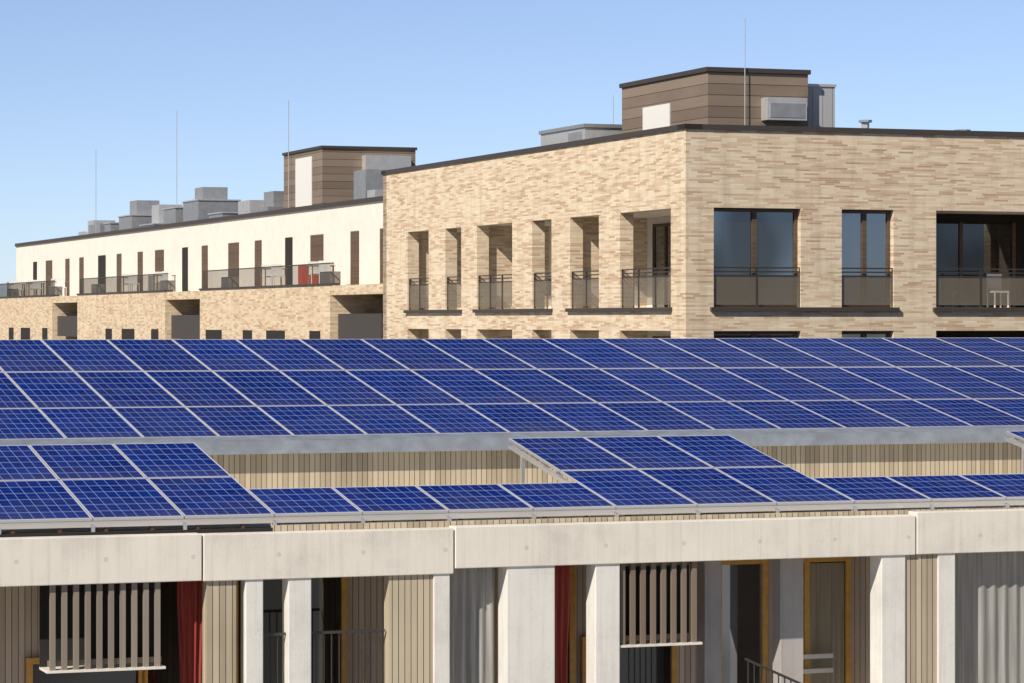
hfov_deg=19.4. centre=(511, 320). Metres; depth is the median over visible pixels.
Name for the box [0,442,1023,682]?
building
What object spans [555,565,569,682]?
red curtain
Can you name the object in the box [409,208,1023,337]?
building windows
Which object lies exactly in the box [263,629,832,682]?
building railings
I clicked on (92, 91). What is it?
sky
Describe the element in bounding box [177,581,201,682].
red curtain
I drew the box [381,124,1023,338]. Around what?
brick building
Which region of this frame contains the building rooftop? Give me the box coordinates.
[539,18,835,145]
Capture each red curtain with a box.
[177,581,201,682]
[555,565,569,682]
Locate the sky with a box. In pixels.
[0,0,1023,296]
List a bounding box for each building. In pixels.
[0,101,416,339]
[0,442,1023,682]
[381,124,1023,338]
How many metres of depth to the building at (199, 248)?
125.00 m
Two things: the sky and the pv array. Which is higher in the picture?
the sky
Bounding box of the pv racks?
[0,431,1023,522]
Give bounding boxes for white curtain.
[450,567,492,682]
[955,551,1023,682]
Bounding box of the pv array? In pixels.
[0,338,1023,439]
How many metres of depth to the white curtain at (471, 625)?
44.05 m
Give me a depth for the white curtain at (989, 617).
47.00 m

